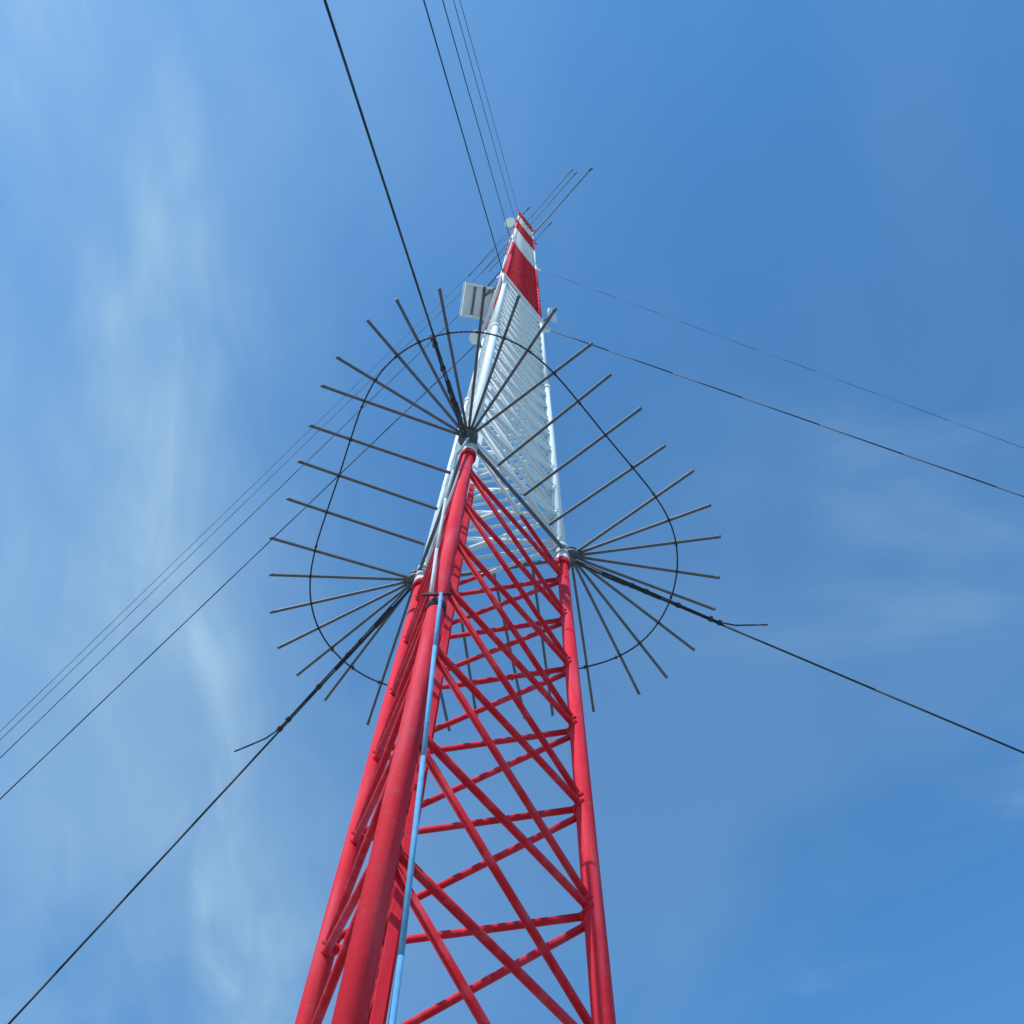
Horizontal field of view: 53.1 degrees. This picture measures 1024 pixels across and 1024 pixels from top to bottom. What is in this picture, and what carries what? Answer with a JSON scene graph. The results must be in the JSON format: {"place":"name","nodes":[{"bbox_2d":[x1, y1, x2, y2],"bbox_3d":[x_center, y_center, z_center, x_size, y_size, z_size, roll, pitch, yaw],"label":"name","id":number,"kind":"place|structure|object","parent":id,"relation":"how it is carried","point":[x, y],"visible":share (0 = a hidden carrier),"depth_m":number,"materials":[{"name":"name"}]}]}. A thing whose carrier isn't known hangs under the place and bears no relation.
{"place":"outdoors","nodes":[
{"label":"outdoors","id":0,"kind":"place"},
{"bbox_2d":[0,0,1023,1023],"label":"sky","id":1,"kind":"structure","parent":0,"point":[197,220],"materials":[{"name":"blue"}]},
{"bbox_3d":[-2.193,-6.940,-3.762,0.700,0.525,0.700,2,-72,0],"label":"guy line anchor block","id":2,"kind":"object","parent":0,"visible":0},
{"bbox_2d":[323,0,467,437],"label":"guy wire","id":3,"kind":"object","parent":2,"relation":"attached to","point":[456,408],"visible":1,"depth_m":5.39,"materials":[{"name":"metal"}]},
{"bbox_2d":[442,0,510,239],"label":"guy wire","id":4,"kind":"object","parent":2,"relation":"attached to","point":[472,106],"visible":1,"depth_m":17.22,"materials":[{"name":"metal"}]},
{"bbox_2d":[460,1,517,208],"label":"guy wire","id":5,"kind":"object","parent":2,"relation":"attached to","point":[484,89],"visible":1,"depth_m":26.42,"materials":[{"name":"metal"}]},
{"bbox_3d":[-2.196,-6.845,-3.731,0.700,0.525,0.700,2,-72,0],"label":"guy line anchor block","id":6,"kind":"object","parent":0,"visible":0},
{"bbox_2d":[453,0,515,222],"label":"guy wire","id":7,"kind":"object","parent":6,"relation":"attached to","point":[481,99],"visible":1,"depth_m":22.28,"materials":[{"name":"metal"}]},
{"bbox_3d":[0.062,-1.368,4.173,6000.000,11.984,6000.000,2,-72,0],"label":"ground","id":8,"kind":"structure","parent":0,"visible":0},
{"bbox_2d":[295,210,615,1023],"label":"guyed radio mast","id":9,"kind":"object","parent":8,"relation":"on","point":[367,948],"visible":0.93,"depth_m":4.22,"materials":[{"name":"metal"}]},
{"bbox_2d":[8,585,411,1023],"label":"guy wire","id":10,"kind":"object","parent":9,"relation":"attached to","point":[370,630],"visible":0.99,"depth_m":6.49,"materials":[{"name":"black metal"}]},
{"bbox_2d":[5,236,508,726],"bbox_3d":[-9.720,1.968,27.496,24.014,53.256,0.013,-38,-76,12],"label":"guy wire","id":11,"kind":"object","parent":9,"relation":"attached to","point":[229,508],"visible":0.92,"depth_m":29.42,"materials":[{"name":"metal"}]},
{"bbox_2d":[388,592,451,1023],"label":"cable","id":12,"kind":"object","parent":9,"relation":"hanging from","point":[440,602],"visible":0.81,"depth_m":2.90,"materials":[{"name":"blue rubber"}]},
{"bbox_2d":[429,437,468,592],"bbox_3d":[-0.336,-0.074,5.612,0.079,2.701,0.058,2,-72,0],"label":"grounding cable","id":13,"kind":"object","parent":9,"relation":"attached to","point":[441,524],"visible":1,"depth_m":5.28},
{"bbox_2d":[423,0,503,272],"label":"guy wire","id":14,"kind":"object","parent":9,"relation":"attached to","point":[459,124],"visible":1,"depth_m":12.45,"materials":[{"name":"metal"}]},
{"bbox_2d":[469,330,482,347],"bbox_3d":[-0.575,-2.748,16.391,0.224,0.193,0.338,2,-72,0],"label":"dish antenna","id":15,"kind":"object","parent":9,"relation":"attached to","point":[473,337],"visible":0.57,"depth_m":16.36,"materials":[{"name":"metal"}]},
{"bbox_2d":[459,281,502,329],"bbox_3d":[-0.595,-3.700,17.991,0.684,0.561,1.007,20,-73,-5],"label":"panel antenna","id":16,"kind":"object","parent":9,"relation":"attached to","point":[471,300],"visible":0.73,"depth_m":17.90,"materials":[{"name":"metal"}]},
{"bbox_2d":[269,286,720,730],"bbox_3d":[-0.118,0.085,7.049,3.124,0.242,3.230,2,-72,0],"label":"anti climb guard","id":17,"kind":"object","parent":9,"relation":"attached to","point":[573,554],"visible":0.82,"depth_m":7.03,"materials":[{"name":"metal"}]},
{"bbox_2d":[504,217,515,227],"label":"dish antenna","id":18,"kind":"object","parent":9,"relation":"attached to","point":[510,222],"visible":0.88,"depth_m":42.94,"materials":[{"name":"metal"}]},
{"bbox_2d":[468,167,592,286],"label":"dipole antenna array","id":19,"kind":"object","parent":9,"relation":"attached to","point":[590,168],"visible":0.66,"depth_m":43.83,"materials":[{"name":"metal"}]},
{"bbox_2d":[543,307,556,322],"bbox_3d":[0.659,-3.535,18.413,0.317,0.279,0.278,2,-72,0],"label":"dish antenna","id":20,"kind":"object","parent":9,"relation":"attached to","point":[554,317],"visible":0.67,"depth_m":18.37,"materials":[{"name":"metal"}]},
{"bbox_2d":[575,559,1023,753],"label":"guy wire","id":21,"kind":"object","parent":9,"relation":"attached to","point":[616,579],"visible":1,"depth_m":6.79,"materials":[{"name":"black metal"}]},
{"bbox_3d":[23.753,8.156,0.805,0.700,0.525,0.700,2,-72,0],"label":"guy line anchor block","id":22,"kind":"object","parent":8,"relation":"on","visible":0},
{"bbox_2d":[551,330,1023,496],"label":"guy wire","id":23,"kind":"object","parent":22,"relation":"attached to","point":[799,417],"visible":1,"depth_m":15.15,"materials":[{"name":"metal"}]},
{"bbox_3d":[-19.359,17.602,4.540,0.700,0.525,0.700,2,-72,0],"label":"guy line anchor block","id":24,"kind":"object","parent":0,"visible":0},
{"bbox_2d":[0,345,474,799],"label":"guy wire","id":25,"kind":"object","parent":24,"relation":"attached to","point":[215,592],"visible":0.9,"depth_m":15.14,"materials":[{"name":"metal"}]},
{"bbox_2d":[0,278,496,757],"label":"guy wire","id":26,"kind":"object","parent":24,"relation":"attached to","point":[204,560],"visible":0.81,"depth_m":21.19,"materials":[{"name":"metal"}]},
{"bbox_2d":[0,250,504,739],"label":"guy wire","id":27,"kind":"object","parent":24,"relation":"attached to","point":[209,536],"visible":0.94,"depth_m":26.07,"materials":[{"name":"metal"}]},
{"bbox_3d":[23.641,8.533,0.930,0.700,0.525,0.700,2,-72,0],"label":"guy line anchor block","id":28,"kind":"object","parent":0,"visible":0},
{"bbox_2d":[541,270,1022,447],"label":"guy wire","id":29,"kind":"object","parent":28,"relation":"attached to","point":[796,364],"visible":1,"depth_m":22.42,"materials":[{"name":"metal"}]}
]}

